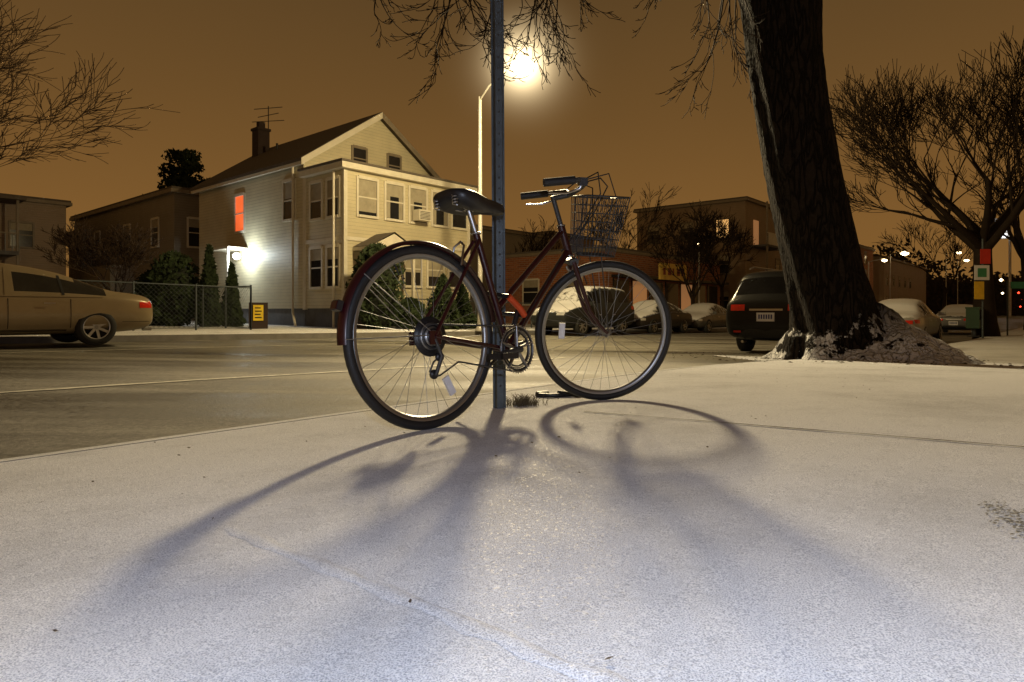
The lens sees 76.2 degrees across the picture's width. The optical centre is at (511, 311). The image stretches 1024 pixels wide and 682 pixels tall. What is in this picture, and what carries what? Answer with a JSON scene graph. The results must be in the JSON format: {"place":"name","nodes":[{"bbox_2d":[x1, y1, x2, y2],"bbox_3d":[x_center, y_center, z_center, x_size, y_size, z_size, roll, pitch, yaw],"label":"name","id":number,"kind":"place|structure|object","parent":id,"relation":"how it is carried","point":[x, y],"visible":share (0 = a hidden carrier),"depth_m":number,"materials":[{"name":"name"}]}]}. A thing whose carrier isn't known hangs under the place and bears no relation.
{"place":"outdoors","nodes":[
{"label":"outdoors","id":0,"kind":"place"},
{"bbox_2d":[129,320,534,330],"bbox_3d":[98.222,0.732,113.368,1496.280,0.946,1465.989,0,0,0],"label":"ground","id":1,"kind":"structure","parent":0,"point":[270,327],"depth_m":21.01,"materials":[{"name":"grey concrete"}]},
{"bbox_2d":[0,193,72,275],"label":"apartment building with balconies","id":2,"kind":"structure","parent":1,"relation":"on","point":[24,220],"depth_m":36.29,"materials":[{"name":"beige paint"}]},
{"bbox_2d":[8,220,34,248],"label":"windows","id":3,"kind":"structure","parent":2,"relation":"in","point":[26,228],"depth_m":36.05,"materials":[{"name":"grey glass"}]},
{"bbox_2d":[0,0,179,166],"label":"bare tree","id":4,"kind":"object","parent":1,"relation":"on","point":[18,65],"visible":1,"depth_m":16.57,"materials":[{"name":"brown plant"}]},
{"bbox_2d":[33,215,164,291],"bbox_3d":[-14.403,-1.324,22.974,3.598,4.336,3.306,0,0,-19],"label":"bare tree","id":5,"kind":"object","parent":1,"relation":"on","point":[121,242],"visible":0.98,"depth_m":22.72,"materials":[{"name":"brown plant"}]},
{"bbox_2d":[69,229,133,292],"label":"wing","id":6,"kind":"structure","parent":1,"relation":"on","point":[74,273],"depth_m":37.15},
{"bbox_2d":[75,193,198,319],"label":"walls","id":7,"kind":"structure","parent":1,"relation":"on","point":[172,211],"depth_m":34.30,"materials":[{"name":"brown"}]},
{"bbox_2d":[69,186,198,220],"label":"roof","id":8,"kind":"structure","parent":7,"relation":"on","point":[145,197],"depth_m":36.01,"materials":[{"name":"concrete"}]},
{"bbox_2d":[94,216,198,256],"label":"windows","id":9,"kind":"structure","parent":7,"relation":"attached to","point":[192,232],"depth_m":33.99,"materials":[{"name":"black glass"}]},
{"bbox_2d":[130,269,163,325],"bbox_3d":[-12.337,-0.440,22.395,1.509,2.111,1.493,0,0,0],"label":"evergreen shrub","id":10,"kind":"object","parent":1,"relation":"on","point":[142,278],"visible":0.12,"depth_m":22.02,"materials":[{"name":"green plant"}]},
{"bbox_2d":[76,279,251,330],"bbox_3d":[-9.867,-0.140,17.017,0.057,1.383,6.459,0,0,41],"label":"chain link fence","id":11,"kind":"object","parent":1,"relation":"on","point":[184,285],"visible":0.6,"depth_m":18.05,"materials":[{"name":"grey metal"}]},
{"bbox_2d":[141,249,201,325],"bbox_3d":[-11.473,-0.737,21.942,2.084,2.732,2.064,0,0,0],"label":"evergreen shrub","id":12,"kind":"object","parent":1,"relation":"on","point":[172,267],"visible":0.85,"depth_m":21.58,"materials":[{"name":"green plant"}]},
{"bbox_2d":[142,148,210,194],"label":"pine tree","id":13,"kind":"object","parent":1,"relation":"on","point":[178,174],"visible":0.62,"depth_m":45.18,"materials":[{"name":"green plant"}]},
{"bbox_2d":[194,243,224,326],"bbox_3d":[-10.161,-0.805,22.006,0.954,2.982,1.046,0,0,0],"label":"arborvitae","id":14,"kind":"object","parent":1,"relation":"on","point":[210,276],"visible":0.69,"depth_m":21.85,"materials":[{"name":"green plant"}]},
{"bbox_2d":[213,246,247,276],"bbox_3d":[-12.160,-0.980,27.961,1.800,3.440,0.880,0,0,41],"label":"side porch","id":15,"kind":"object","parent":1,"relation":"on","point":[228,249],"visible":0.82,"depth_m":27.53,"materials":[{"name":"white"}]},
{"bbox_2d":[221,261,246,326],"bbox_3d":[-9.676,-0.529,22.592,0.880,2.443,0.883,0,0,0],"label":"arborvitae","id":16,"kind":"object","parent":1,"relation":"on","point":[231,279],"visible":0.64,"depth_m":22.47,"materials":[{"name":"green plant"}]},
{"bbox_2d":[249,302,267,328],"bbox_3d":[-8.003,0.132,20.609,0.560,0.820,0.460,0,0,-20],"label":"sandwich board sign","id":17,"kind":"object","parent":1,"relation":"on","point":[259,315],"visible":1,"depth_m":20.48,"materials":[{"name":"wood"}]},
{"bbox_2d":[242,308,427,327],"bbox_3d":[-8.083,0.475,29.582,11.440,1.170,6.770,0,0,41],"label":"foundation","id":18,"kind":"object","parent":1,"relation":"on","point":[316,317],"visible":0.25,"depth_m":25.11,"materials":[{"name":"concrete"}]},
{"bbox_2d":[199,120,466,308],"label":"walls","id":19,"kind":"structure","parent":18,"relation":"on","point":[262,264],"depth_m":26.45,"materials":[{"name":"beige"}]},
{"bbox_2d":[189,112,477,190],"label":"roof","id":20,"kind":"structure","parent":19,"relation":"on","point":[292,151],"depth_m":27.81,"materials":[{"name":"concrete"}]},
{"bbox_2d":[251,121,270,156],"bbox_3d":[-12.447,-8.060,32.364,0.700,2.600,0.700,0,0,41],"label":"chimney","id":21,"kind":"object","parent":20,"relation":"on","point":[260,138],"visible":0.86,"depth_m":32.16,"materials":[{"name":"brick"}]},
{"bbox_2d":[254,106,283,149],"bbox_3d":[-11.492,-8.569,32.148,2.081,3.617,1.590,0,0,37],"label":"roof aerial","id":22,"kind":"object","parent":21,"relation":"on","point":[268,119],"visible":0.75,"depth_m":32.65,"materials":[{"name":"grey metal"}]},
{"bbox_2d":[191,112,476,327],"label":"trim","id":23,"kind":"structure","parent":19,"relation":"attached to","point":[343,166],"depth_m":24.83,"materials":[{"name":"white wood"}]},
{"bbox_2d":[234,145,467,289],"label":"windows","id":24,"kind":"structure","parent":19,"relation":"attached to","point":[367,197],"depth_m":25.00,"materials":[{"name":"white glass"}]},
{"bbox_2d":[413,209,430,221],"bbox_3d":[-3.531,-3.750,25.618,0.412,0.420,0.600,0,0,41],"label":"air conditioner","id":25,"kind":"object","parent":24,"relation":"attached to","point":[420,215],"visible":1,"depth_m":25.45,"materials":[{"name":"white metal"}]},
{"bbox_2d":[0,328,726,343],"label":"kerb","id":26,"kind":"structure","parent":1,"relation":"on","point":[115,338],"depth_m":15.81,"materials":[{"name":"concrete"}]},
{"bbox_2d":[345,242,406,328],"bbox_3d":[-4.618,-0.798,22.166,2.092,3.126,2.193,0,0,0],"label":"evergreen shrub","id":27,"kind":"object","parent":1,"relation":"on","point":[369,319],"visible":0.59,"depth_m":21.68,"materials":[{"name":"green plant"}]},
{"bbox_2d":[353,232,414,328],"bbox_3d":[-4.371,-1.050,23.673,1.810,3.620,2.100,0,0,41],"label":"entrance canopy","id":28,"kind":"object","parent":1,"relation":"on","point":[391,238],"visible":0.16,"depth_m":23.53,"materials":[{"name":"wood"}]},
{"bbox_2d":[393,297,425,328],"bbox_3d":[-3.633,0.127,22.895,1.322,1.310,1.309,0,0,0],"label":"evergreen shrub","id":29,"kind":"object","parent":1,"relation":"on","point":[413,311],"visible":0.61,"depth_m":22.56,"materials":[{"name":"green plant"}]},
{"bbox_2d":[425,273,466,329],"bbox_3d":[-2.417,-0.293,23.575,1.576,2.217,1.596,0,0,0],"label":"arborvitae","id":30,"kind":"object","parent":1,"relation":"on","point":[440,284],"visible":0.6,"depth_m":23.34,"materials":[{"name":"green plant"}]},
{"bbox_2d":[455,283,477,328],"bbox_3d":[-1.832,-0.125,25.004,1.223,1.910,1.225,0,0,0],"label":"arborvitae","id":31,"kind":"object","parent":1,"relation":"on","point":[466,309],"visible":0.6,"depth_m":24.77,"materials":[{"name":"green plant"}]},
{"bbox_2d":[419,299,540,327],"bbox_3d":[0.872,0.173,29.412,0.057,1.349,14.459,0,0,41],"label":"chain link fence","id":32,"kind":"object","parent":1,"relation":"on","point":[531,326],"visible":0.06,"depth_m":28.24,"materials":[{"name":"grey metal"}]},
{"bbox_2d":[470,228,548,317],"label":"walls","id":33,"kind":"structure","parent":1,"relation":"on","point":[512,241],"depth_m":50.02,"materials":[{"name":"brown"}]},
{"bbox_2d":[470,224,552,238],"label":"roof","id":34,"kind":"structure","parent":33,"relation":"on","point":[510,231],"depth_m":51.86,"materials":[{"name":"concrete"}]},
{"bbox_2d":[0,327,1022,461],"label":"kerb","id":35,"kind":"structure","parent":1,"relation":"on","point":[135,442],"depth_m":2.62,"materials":[{"name":"concrete"}]},
{"bbox_2d":[515,214,560,252],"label":"bare tree","id":36,"kind":"object","parent":1,"relation":"on","point":[539,247],"visible":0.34,"depth_m":43.40,"materials":[{"name":"brown plant"}]},
{"bbox_2d":[549,234,594,249],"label":"walls","id":37,"kind":"structure","parent":1,"relation":"on","point":[561,246],"depth_m":69.15,"materials":[{"name":"beige brick"}]},
{"bbox_2d":[505,246,728,323],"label":"brick shop","id":38,"kind":"structure","parent":1,"relation":"on","point":[670,285],"depth_m":41.67,"materials":[{"name":"brick"}]},
{"bbox_2d":[522,277,582,305],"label":"windows","id":39,"kind":"structure","parent":38,"relation":"in","point":[530,287],"depth_m":41.56,"materials":[{"name":"beige glass"}]},
{"bbox_2d":[576,184,681,251],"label":"bare tree","id":40,"kind":"object","parent":1,"relation":"on","point":[641,227],"visible":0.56,"depth_m":41.17,"materials":[{"name":"brown plant"}]},
{"bbox_2d":[698,245,699,302],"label":"street lamp","id":41,"kind":"object","parent":1,"relation":"on","point":[698,281],"visible":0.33,"depth_m":43.97,"materials":[{"name":"metal"}]},
{"bbox_2d":[649,199,755,304],"bbox_3d":[10.477,-2.374,35.554,5.886,7.233,6.184,0,0,0],"label":"bare tree","id":42,"kind":"object","parent":1,"relation":"on","point":[696,233],"visible":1,"depth_m":36.02,"materials":[{"name":"brown plant"}]},
{"bbox_2d":[633,196,782,308],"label":"three storey apartments","id":43,"kind":"structure","parent":1,"relation":"on","point":[755,215],"depth_m":51.58,"materials":[{"name":"beige brick"}]},
{"bbox_2d":[647,218,780,308],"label":"windows","id":44,"kind":"structure","parent":43,"relation":"in","point":[777,261],"depth_m":52.72,"materials":[{"name":"brown glass"}]},
{"bbox_2d":[669,207,759,307],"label":"bare tree","id":45,"kind":"object","parent":1,"relation":"on","point":[722,226],"visible":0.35,"depth_m":44.84,"materials":[{"name":"brown plant"}]},
{"bbox_2d":[860,248,872,288],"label":"walls","id":46,"kind":"structure","parent":1,"relation":"on","point":[869,255],"depth_m":80.89,"materials":[{"name":"brick"}]},
{"bbox_2d":[864,251,866,274],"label":"windows","id":47,"kind":"structure","parent":46,"relation":"attached to","point":[865,257],"depth_m":79.31,"materials":[{"name":"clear glass"}]},
{"bbox_2d":[859,244,875,250],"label":"roof","id":48,"kind":"structure","parent":46,"relation":"on","point":[867,248],"depth_m":79.09,"materials":[{"name":"concrete"}]},
{"bbox_2d":[873,258,925,304],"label":"walls","id":49,"kind":"structure","parent":1,"relation":"on","point":[917,276],"depth_m":93.97,"materials":[{"name":"beige brick"}]},
{"bbox_2d":[886,274,910,298],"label":"windows","id":50,"kind":"structure","parent":49,"relation":"attached to","point":[893,281],"depth_m":93.90,"materials":[{"name":"black glass"}]},
{"bbox_2d":[873,256,927,269],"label":"roof","id":51,"kind":"structure","parent":49,"relation":"on","point":[897,260],"depth_m":93.81,"materials":[{"name":"concrete"}]},
{"bbox_2d":[829,30,1023,338],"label":"bare tree","id":52,"kind":"object","parent":1,"relation":"on","point":[991,232],"visible":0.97,"depth_m":23.58,"materials":[{"name":"brown plant"}]},
{"bbox_2d":[874,209,991,308],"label":"bare tree","id":53,"kind":"object","parent":1,"relation":"on","point":[954,252],"visible":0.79,"depth_m":47.01,"materials":[{"name":"brown plant"}]},
{"bbox_2d":[868,238,1023,315],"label":"distant trees","id":54,"kind":"object","parent":1,"relation":"on","point":[961,284],"visible":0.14,"depth_m":161.97,"materials":[{"name":"black plant"}]},
{"bbox_2d":[957,259,968,303],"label":"street lamp","id":55,"kind":"object","parent":1,"relation":"on","point":[957,279],"visible":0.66,"depth_m":135.96,"materials":[{"name":"metal"}]},
{"bbox_2d":[933,135,1023,329],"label":"bare tree","id":56,"kind":"object","parent":1,"relation":"on","point":[1017,239],"visible":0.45,"depth_m":33.69,"materials":[{"name":"brown plant"}]},
{"bbox_2d":[982,203,1010,317],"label":"street lamp","id":57,"kind":"object","parent":1,"relation":"on","point":[1009,277],"visible":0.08,"depth_m":119.89,"materials":[{"name":"white"}]},
{"bbox_2d":[3,327,725,335],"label":"sidewalk","id":58,"kind":"structure","parent":0,"point":[235,331],"depth_m":17.59,"materials":[{"name":"grey concrete"}]},
{"bbox_2d":[868,258,886,278],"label":"street lamp","id":59,"kind":"object","parent":58,"relation":"on","point":[884,260],"visible":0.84,"depth_m":71.73,"materials":[{"name":"metal"}]},
{"bbox_2d":[889,251,908,298],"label":"street lamp","id":60,"kind":"object","parent":58,"relation":"on","point":[904,252],"visible":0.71,"depth_m":79.93,"materials":[{"name":"metal"}]},
{"bbox_2d":[0,328,1023,681],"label":"sidewalk","id":61,"kind":"structure","parent":0,"point":[660,544],"depth_m":1.17,"materials":[{"name":"grey concrete"}]},
{"bbox_2d":[224,525,632,681],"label":"pavement ridge","id":62,"kind":"structure","parent":61,"relation":"on","point":[519,647],"depth_m":0.86,"materials":[{"name":"grey concrete"}]},
{"bbox_2d":[491,0,505,408],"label":"sign post","id":63,"kind":"object","parent":61,"relation":"on","point":[498,161],"visible":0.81,"depth_m":2.98,"materials":[{"name":"grey metal"}]},
{"bbox_2d":[330,172,671,429],"bbox_3d":[-0.014,-0.103,2.820,1.732,1.086,0.594,0,0,-44],"label":"bicycle","id":64,"kind":"object","parent":61,"relation":"on","point":[427,336],"visible":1,"depth_m":2.67,"materials":[{"name":"black metal"}]},
{"bbox_2d":[1,352,1021,658],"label":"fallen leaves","id":65,"kind":"object","parent":61,"relation":"on","point":[707,446],"visible":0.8,"depth_m":6.73,"materials":[{"name":"brown plant"}]},
{"bbox_2d":[506,393,549,406],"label":"dry weeds","id":66,"kind":"object","parent":61,"relation":"on","point":[521,401],"visible":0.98,"depth_m":3.06,"materials":[{"name":"brown plant"}]},
{"bbox_2d":[372,0,984,363],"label":"street tree","id":67,"kind":"object","parent":61,"relation":"on","point":[838,311],"visible":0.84,"depth_m":7.73,"materials":[{"name":"brown plant"}]},
{"bbox_2d":[585,411,1023,446],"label":"pavement joint","id":68,"kind":"object","parent":61,"relation":"on","point":[816,429],"visible":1,"depth_m":2.21,"materials":[{"name":"grey concrete"}]},
{"bbox_2d":[965,307,981,336],"bbox_3d":[16.600,0.379,23.500,0.440,1.060,0.480,0,0,41],"label":"newspaper box","id":69,"kind":"object","parent":61,"relation":"on","point":[973,318],"visible":1,"depth_m":23.34,"materials":[{"name":"green paint"}]},
{"bbox_2d":[975,309,981,335],"bbox_3d":[17.000,0.381,24.000,0.440,1.060,0.480,0,0,41],"label":"newspaper box","id":70,"kind":"object","parent":61,"relation":"on","point":[981,324],"visible":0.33,"depth_m":23.89,"materials":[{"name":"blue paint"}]},
{"bbox_2d":[974,239,990,337],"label":"street signs","id":71,"kind":"object","parent":61,"relation":"on","point":[981,272],"visible":0.85,"depth_m":22.13,"materials":[{"name":"metal"}]},
{"bbox_2d":[977,499,1023,538],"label":"dry weeds","id":72,"kind":"object","parent":61,"relation":"on","point":[1021,522],"visible":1,"depth_m":1.23,"materials":[{"name":"brown plant"}]},
{"bbox_2d":[1007,281,1023,335],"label":"street name sign","id":73,"kind":"object","parent":61,"relation":"on","point":[1016,284],"visible":0.66,"depth_m":24.60,"materials":[{"name":"green metal"}]},
{"bbox_2d":[0,316,1023,458],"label":"road","id":74,"kind":"structure","parent":0,"point":[40,422],"depth_m":7.01,"materials":[{"name":"grey asphalt"}]},
{"bbox_2d":[0,263,152,344],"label":"gold sedan","id":75,"kind":"object","parent":74,"relation":"on","point":[55,306],"visible":1,"depth_m":11.42,"materials":[{"name":"paint"}]},
{"bbox_2d":[0,357,563,392],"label":"road marking","id":76,"kind":"object","parent":74,"relation":"on","point":[219,378],"visible":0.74,"depth_m":6.50,"materials":[{"name":"white paint"}]},
{"bbox_2d":[10,333,723,352],"bbox_3d":[0.450,0.759,19.457,0.137,0.759,90.000,0,0,41],"label":"road marking","id":77,"kind":"object","parent":74,"relation":"on","point":[272,345],"visible":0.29,"depth_m":12.77,"materials":[{"name":"white paint"}]},
{"bbox_2d":[475,53,533,330],"bbox_3d":[0.290,-4.865,18.000,7.139,11.069,7.139,0,0,22],"label":"street lamp","id":78,"kind":"object","parent":74,"relation":"on","point":[523,65],"visible":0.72,"depth_m":22.03,"materials":[{"name":"metal"}]},
{"bbox_2d":[530,286,634,335],"bbox_3d":[2.713,-0.040,24.664,2.200,1.832,4.708,0,0,41],"label":"parked suv","id":79,"kind":"object","parent":74,"relation":"on","point":[582,328],"visible":0.69,"depth_m":23.95,"materials":[{"name":"paint"}]},
{"bbox_2d":[613,300,691,333],"bbox_3d":[6.122,0.225,28.599,2.200,1.452,4.853,0,0,41],"label":"parked sedan","id":80,"kind":"object","parent":74,"relation":"on","point":[681,319],"visible":0.65,"depth_m":27.57,"materials":[{"name":"paint"}]},
{"bbox_2d":[672,303,726,332],"bbox_3d":[9.592,0.302,32.604,2.200,1.452,4.853,0,0,41],"label":"parked sedan","id":81,"kind":"object","parent":74,"relation":"on","point":[707,317],"visible":0.61,"depth_m":31.53,"materials":[{"name":"paint"}]},
{"bbox_2d":[726,266,788,350],"bbox_3d":[6.735,-0.047,15.180,2.200,1.908,4.708,0,0,41],"label":"black suv","id":82,"kind":"object","parent":74,"relation":"on","point":[757,306],"visible":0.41,"depth_m":13.65,"materials":[{"name":"paint"}]},
{"bbox_2d":[878,299,945,339],"bbox_3d":[12.675,0.311,21.272,2.200,1.452,4.853,0,0,41],"label":"snowy sedan","id":83,"kind":"object","parent":74,"relation":"on","point":[920,314],"visible":0.33,"depth_m":20.26,"materials":[{"name":"paint"}]},
{"bbox_2d":[945,251,961,305],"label":"street lamp","id":84,"kind":"object","parent":74,"relation":"on","point":[946,273],"visible":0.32,"depth_m":95.93,"materials":[{"name":"metal"}]},
{"bbox_2d":[937,304,972,332],"bbox_3d":[22.197,0.378,32.339,2.200,1.452,4.853,0,0,41],"label":"distant car","id":85,"kind":"object","parent":74,"relation":"on","point":[954,318],"visible":0.38,"depth_m":30.75,"materials":[{"name":"paint"}]},
{"bbox_2d":[0,0,1023,280],"label":"sky","id":86,"kind":"structure","parent":0,"point":[213,63],"materials":[{"name":"brown"}]},
{"bbox_2d":[535,390,577,397],"bbox_3d":[0.276,0.433,3.408,0.308,0.044,0.117,0,0,0],"label":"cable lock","id":87,"kind":"object","parent":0,"point":[559,393],"visible":0.66,"depth_m":3.38,"materials":[{"name":"black plastic"}]},
{"bbox_2d":[534,231,595,240],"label":"roof","id":88,"kind":"structure","parent":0,"point":[568,234],"depth_m":66.02,"materials":[{"name":"concrete"}]},
{"bbox_2d":[926,279,1023,315],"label":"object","id":89,"kind":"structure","parent":0,"point":[931,308],"depth_m":174.00,"materials":[{"name":"plant"}]}
]}

